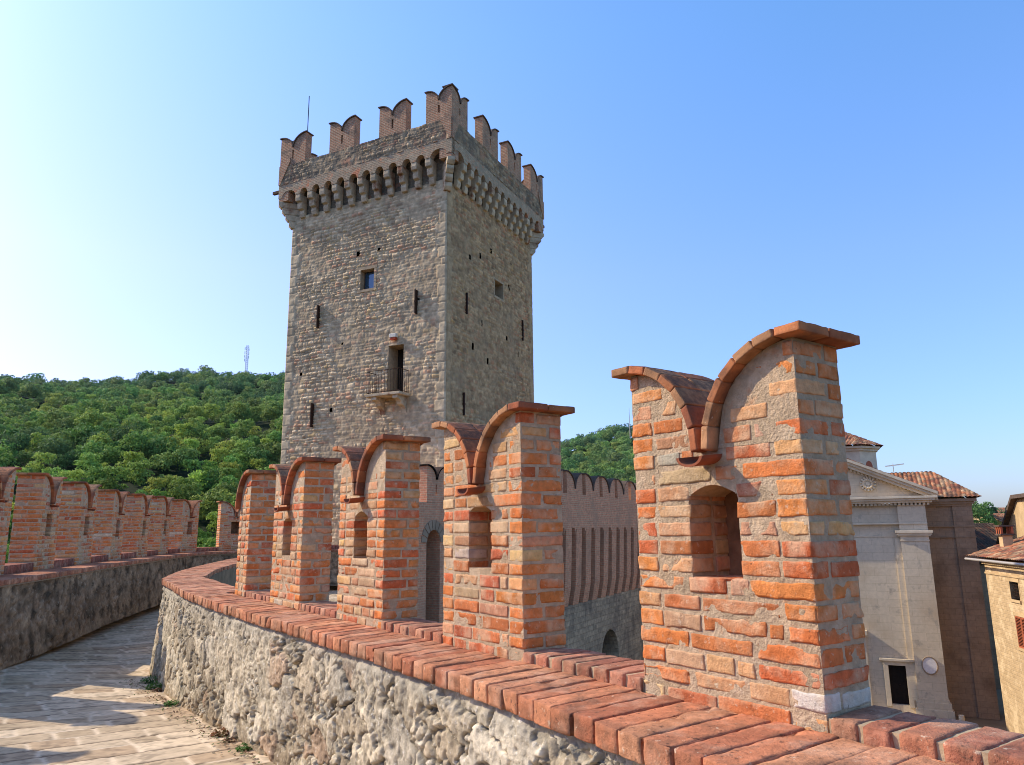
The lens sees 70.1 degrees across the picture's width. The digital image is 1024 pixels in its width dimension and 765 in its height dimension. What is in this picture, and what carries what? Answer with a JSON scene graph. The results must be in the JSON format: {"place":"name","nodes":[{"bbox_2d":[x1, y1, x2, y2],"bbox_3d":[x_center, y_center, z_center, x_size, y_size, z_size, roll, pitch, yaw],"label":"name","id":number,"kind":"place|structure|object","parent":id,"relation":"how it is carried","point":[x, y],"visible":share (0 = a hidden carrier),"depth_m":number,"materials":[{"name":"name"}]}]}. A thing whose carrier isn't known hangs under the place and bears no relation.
{"place":"outdoors","nodes":[
{"label":"outdoors","id":0,"kind":"place"},
{"bbox_2d":[0,589,337,764],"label":"path","id":1,"kind":"structure","parent":0,"point":[67,703],"depth_m":7.50,"materials":[{"name":"stone"}]},
{"bbox_2d":[140,675,156,683],"bbox_3d":[-4.848,3.974,9.785,0.278,0.128,0.282,-1,-11,0],"label":"weed","id":2,"kind":"object","parent":1,"relation":"on","point":[148,681],"visible":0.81,"depth_m":9.74,"materials":[{"name":"green plant"}]},
{"bbox_2d":[145,681,161,689],"bbox_3d":[-4.503,3.816,9.196,0.232,0.114,0.250,-1,-11,0],"label":"weed","id":3,"kind":"object","parent":1,"relation":"on","point":[150,685],"visible":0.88,"depth_m":9.17,"materials":[{"name":"green plant"}]},
{"bbox_2d":[153,687,162,691],"bbox_3d":[-4.364,3.783,8.985,0.132,0.060,0.124,-10,-15,40],"label":"weed","id":4,"kind":"object","parent":1,"relation":"on","point":[160,689],"visible":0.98,"depth_m":8.97,"materials":[{"name":"green plant"}]},
{"bbox_2d":[163,699,178,706],"bbox_3d":[-3.713,3.493,7.957,0.183,0.081,0.187,-1,-11,0],"label":"weed","id":5,"kind":"object","parent":1,"relation":"on","point":[170,703],"visible":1,"depth_m":7.92,"materials":[{"name":"green plant"}]},
{"bbox_2d":[113,679,262,764],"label":"leaf litter","id":6,"kind":"object","parent":1,"relation":"on","point":[243,753],"visible":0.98,"depth_m":6.77,"materials":[{"name":"brown plant"}]},
{"bbox_2d":[210,727,228,736],"bbox_3d":[-2.542,3.060,6.384,0.184,0.087,0.174,5,-13,-27],"label":"weed","id":7,"kind":"object","parent":1,"relation":"on","point":[218,733],"visible":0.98,"depth_m":6.37,"materials":[{"name":"brown plant"}]},
{"bbox_2d":[222,735,238,742],"bbox_3d":[-2.372,3.002,6.150,0.124,0.065,0.133,-1,-11,0],"label":"weed","id":8,"kind":"object","parent":1,"relation":"on","point":[230,738],"visible":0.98,"depth_m":6.14,"materials":[{"name":"brown plant"}]},
{"bbox_2d":[235,742,251,751],"bbox_3d":[-2.146,2.911,5.829,0.135,0.076,0.152,-1,-11,0],"label":"weed","id":9,"kind":"object","parent":1,"relation":"on","point":[244,744],"visible":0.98,"depth_m":5.82,"materials":[{"name":"green plant"}]},
{"bbox_2d":[0,381,1006,730],"bbox_3d":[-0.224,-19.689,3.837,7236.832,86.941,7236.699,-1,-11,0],"label":"ground","id":10,"kind":"structure","parent":0,"point":[264,425],"depth_m":134.97,"materials":[{"name":"green plant"}]},
{"bbox_2d":[5,550,8,562],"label":"tree","id":11,"kind":"object","parent":10,"relation":"on","point":[7,555],"visible":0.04,"depth_m":82.66,"materials":[{"name":"green plant"}]},
{"bbox_2d":[8,520,12,537],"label":"tree","id":12,"kind":"object","parent":10,"relation":"on","point":[10,529],"visible":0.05,"depth_m":94.71,"materials":[{"name":"green plant"}]},
{"bbox_2d":[0,545,338,669],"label":"parapet wall","id":13,"kind":"structure","parent":10,"relation":"on","point":[63,601],"depth_m":13.62,"materials":[{"name":"stone"}]},
{"bbox_2d":[0,467,21,574],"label":"merlon","id":14,"kind":"object","parent":13,"relation":"on","point":[7,478],"visible":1,"depth_m":11.65,"materials":[{"name":"brick"}]},
{"bbox_2d":[8,472,67,570],"bbox_3d":[-8.735,2.568,13.452,0.591,1.720,1.206,2,-12,-15],"label":"merlon","id":15,"kind":"object","parent":13,"relation":"on","point":[35,521],"visible":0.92,"depth_m":13.05,"materials":[{"name":"brick"}]},
{"bbox_2d":[55,481,101,564],"bbox_3d":[-9.350,3.031,15.711,0.591,1.720,1.207,2,-12,-13],"label":"merlon","id":16,"kind":"object","parent":13,"relation":"on","point":[76,523],"visible":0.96,"depth_m":15.31,"materials":[{"name":"brick"}]},
{"bbox_2d":[92,489,129,560],"bbox_3d":[-9.861,3.524,17.899,0.591,1.730,1.207,2,-12,-13],"label":"merlon","id":17,"kind":"object","parent":13,"relation":"on","point":[109,522],"visible":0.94,"depth_m":17.50,"materials":[{"name":"brick"}]},
{"bbox_2d":[122,493,154,556],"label":"merlon","id":18,"kind":"object","parent":13,"relation":"on","point":[136,523],"visible":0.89,"depth_m":19.71,"materials":[{"name":"brick"}]},
{"bbox_2d":[147,496,174,554],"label":"merlon","id":19,"kind":"object","parent":13,"relation":"on","point":[159,525],"visible":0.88,"depth_m":21.91,"materials":[{"name":"brick"}]},
{"bbox_2d":[168,499,201,552],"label":"merlon","id":20,"kind":"object","parent":13,"relation":"on","point":[183,532],"visible":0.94,"depth_m":23.90,"materials":[{"name":"brick"}]},
{"bbox_2d":[216,501,239,550],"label":"merlon","id":21,"kind":"object","parent":13,"relation":"on","point":[227,532],"visible":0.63,"depth_m":25.68,"materials":[{"name":"brick"}]},
{"bbox_2d":[197,530,212,545],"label":"tree","id":22,"kind":"object","parent":10,"relation":"on","point":[202,534],"visible":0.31,"depth_m":98.25,"materials":[{"name":"green plant"}]},
{"bbox_2d":[197,537,212,546],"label":"tree","id":23,"kind":"object","parent":10,"relation":"on","point":[203,540],"visible":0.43,"depth_m":95.55,"materials":[{"name":"green plant"}]},
{"bbox_2d":[198,536,215,546],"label":"tree","id":24,"kind":"object","parent":10,"relation":"on","point":[210,543],"visible":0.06,"depth_m":86.40,"materials":[{"name":"green plant"}]},
{"bbox_2d":[206,511,217,535],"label":"tree","id":25,"kind":"object","parent":10,"relation":"on","point":[213,515],"visible":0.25,"depth_m":102.05,"materials":[{"name":"green plant"}]},
{"bbox_2d":[0,365,635,520],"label":"woodland","id":26,"kind":"object","parent":10,"relation":"on","point":[90,426],"visible":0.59,"depth_m":163.43,"materials":[{"name":"green plant"}]},
{"bbox_2d":[244,345,248,370],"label":"lattice mast","id":27,"kind":"object","parent":26,"relation":"on","point":[246,359],"visible":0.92,"depth_m":317.67,"materials":[{"name":"grey metal"}]},
{"bbox_2d":[273,83,544,544],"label":"tower","id":28,"kind":"structure","parent":10,"relation":"on","point":[410,308],"depth_m":33.61,"materials":[{"name":"stone"}]},
{"bbox_2d":[357,264,377,292],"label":"window","id":29,"kind":"structure","parent":28,"relation":"in","point":[367,276],"depth_m":33.73,"materials":[{"name":"stone"}]},
{"bbox_2d":[387,343,404,391],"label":"door","id":30,"kind":"structure","parent":28,"relation":"in","point":[396,352],"depth_m":32.47,"materials":[{"name":"stone"}]},
{"bbox_2d":[494,277,503,301],"bbox_3d":[-0.864,-4.529,36.081,0.530,1.008,1.078,-6,-13,26],"label":"window","id":31,"kind":"structure","parent":28,"relation":"in","point":[499,288],"depth_m":36.40,"materials":[{"name":"stone"}]},
{"bbox_2d":[417,464,443,622],"bbox_3d":[-3.151,9.667,25.866,1.260,13.350,4.200,-6,-13,26],"label":"gatehouse","id":32,"kind":"object","parent":10,"relation":"on","point":[430,607],"visible":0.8,"depth_m":26.29,"materials":[{"name":"stone"},{"name":"brick"}]},
{"bbox_2d":[149,558,1023,764],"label":"parapet wall","id":33,"kind":"structure","parent":10,"relation":"on","point":[307,683],"depth_m":3.69,"materials":[{"name":"stone"}]},
{"bbox_2d":[235,469,275,596],"bbox_3d":[-2.817,1.662,8.060,0.392,1.355,0.477,7,-14,-34],"label":"merlon","id":34,"kind":"object","parent":33,"relation":"on","point":[255,499],"visible":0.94,"depth_m":7.95,"materials":[{"name":"brick"}]},
{"bbox_2d":[269,456,341,609],"bbox_3d":[-2.021,1.422,6.902,0.451,1.350,0.966,7,-14,-34],"label":"merlon","id":35,"kind":"object","parent":33,"relation":"on","point":[302,540],"visible":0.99,"depth_m":6.65,"materials":[{"name":"brick"}]},
{"bbox_2d":[333,434,430,628],"bbox_3d":[-1.054,1.132,5.559,0.451,1.365,0.967,7,-14,-34],"label":"merlon","id":36,"kind":"object","parent":33,"relation":"on","point":[377,576],"visible":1,"depth_m":5.32,"materials":[{"name":"brick"}]},
{"bbox_2d":[432,401,574,660],"bbox_3d":[-0.096,0.857,4.225,0.451,1.355,0.966,7,-14,-34],"label":"merlon","id":37,"kind":"object","parent":33,"relation":"on","point":[503,590],"visible":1,"depth_m":4.00,"materials":[{"name":"brick"}]},
{"bbox_2d":[611,320,870,732],"bbox_3d":[0.868,0.558,2.888,0.451,1.390,0.966,7,-14,-34],"label":"merlon","id":38,"kind":"object","parent":33,"relation":"on","point":[749,597],"visible":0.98,"depth_m":2.69,"materials":[{"name":"brick"}]},
{"bbox_2d":[561,469,643,659],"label":"curtain wall","id":39,"kind":"structure","parent":10,"relation":"on","point":[602,589],"depth_m":34.66,"materials":[{"name":"brick"}]},
{"bbox_2d":[847,458,955,719],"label":"church","id":40,"kind":"structure","parent":10,"relation":"on","point":[903,651],"depth_m":40.21,"materials":[{"name":"stone"}]},
{"bbox_2d":[845,432,883,504],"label":"bell turret","id":41,"kind":"object","parent":40,"relation":"on","point":[862,450],"visible":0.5,"depth_m":48.16,"materials":[{"name":"paint"}]},
{"bbox_2d":[888,665,909,704],"bbox_3d":[21.116,16.463,39.833,0.840,2.030,0.180,-6,-13,26],"label":"door","id":42,"kind":"structure","parent":40,"relation":"in","point":[897,674],"depth_m":39.80,"materials":[{"name":"metal"}]},
{"bbox_2d":[890,471,999,719],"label":"chapel","id":43,"kind":"structure","parent":10,"relation":"on","point":[968,665],"depth_m":40.88,"materials":[{"name":"stone"}]},
{"bbox_2d":[972,501,989,522],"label":"tree","id":44,"kind":"object","parent":10,"relation":"on","point":[976,510],"visible":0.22,"depth_m":124.47,"materials":[{"name":"green plant"}]},
{"bbox_2d":[972,501,998,524],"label":"tree","id":45,"kind":"object","parent":10,"relation":"on","point":[988,511],"visible":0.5,"depth_m":130.30,"materials":[{"name":"green plant"}]},
{"bbox_2d":[974,523,1000,688],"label":"house","id":46,"kind":"structure","parent":10,"relation":"on","point":[985,533],"depth_m":47.86,"materials":[{"name":"stone"}]},
{"bbox_2d":[973,507,1004,519],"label":"farmhouse","id":47,"kind":"object","parent":10,"relation":"on","point":[1002,509],"visible":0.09,"depth_m":166.73,"materials":[{"name":"paint"}]},
{"bbox_2d":[979,513,1004,524],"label":"farmhouse","id":48,"kind":"object","parent":10,"relation":"on","point":[999,517],"visible":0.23,"depth_m":131.32,"materials":[{"name":"paint"}]},
{"bbox_2d":[964,536,1023,733],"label":"house","id":49,"kind":"structure","parent":10,"relation":"on","point":[1004,569],"depth_m":34.55,"materials":[{"name":"paint"}]},
{"bbox_2d":[993,525,1014,546],"bbox_3d":[24.640,7.854,36.398,0.690,1.450,0.690,-3,-12,12],"label":"chimney","id":50,"kind":"object","parent":49,"relation":"on","point":[1005,539],"visible":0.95,"depth_m":36.24,"materials":[{"name":"brick"}]},
{"bbox_2d":[1007,577,1021,603],"bbox_3d":[23.327,9.579,33.621,0.420,1.080,1.140,-3,-12,12],"label":"window","id":51,"kind":"structure","parent":49,"relation":"in","point":[1015,581],"depth_m":33.78,"materials":[{"name":"paint"}]},
{"bbox_2d":[1013,612,1023,651],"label":"window","id":52,"kind":"structure","parent":49,"relation":"in","point":[1020,647],"depth_m":33.42,"materials":[{"name":"paint"}]},
{"bbox_2d":[996,493,1023,544],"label":"house","id":53,"kind":"structure","parent":10,"relation":"on","point":[1014,513],"depth_m":39.95,"materials":[{"name":"paint"}]},
{"bbox_2d":[0,0,1023,507],"label":"sky","id":54,"kind":"structure","parent":0,"point":[719,175],"materials":[{"name":"blue"}]},
{"bbox_2d":[958,715,964,720],"bbox_3d":[22.972,17.374,37.219,0.304,0.750,0.320,-1,-11,0],"label":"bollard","id":55,"kind":"object","parent":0,"point":[962,717],"visible":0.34,"depth_m":37.17,"materials":[{"name":"grey stone"}]}
]}

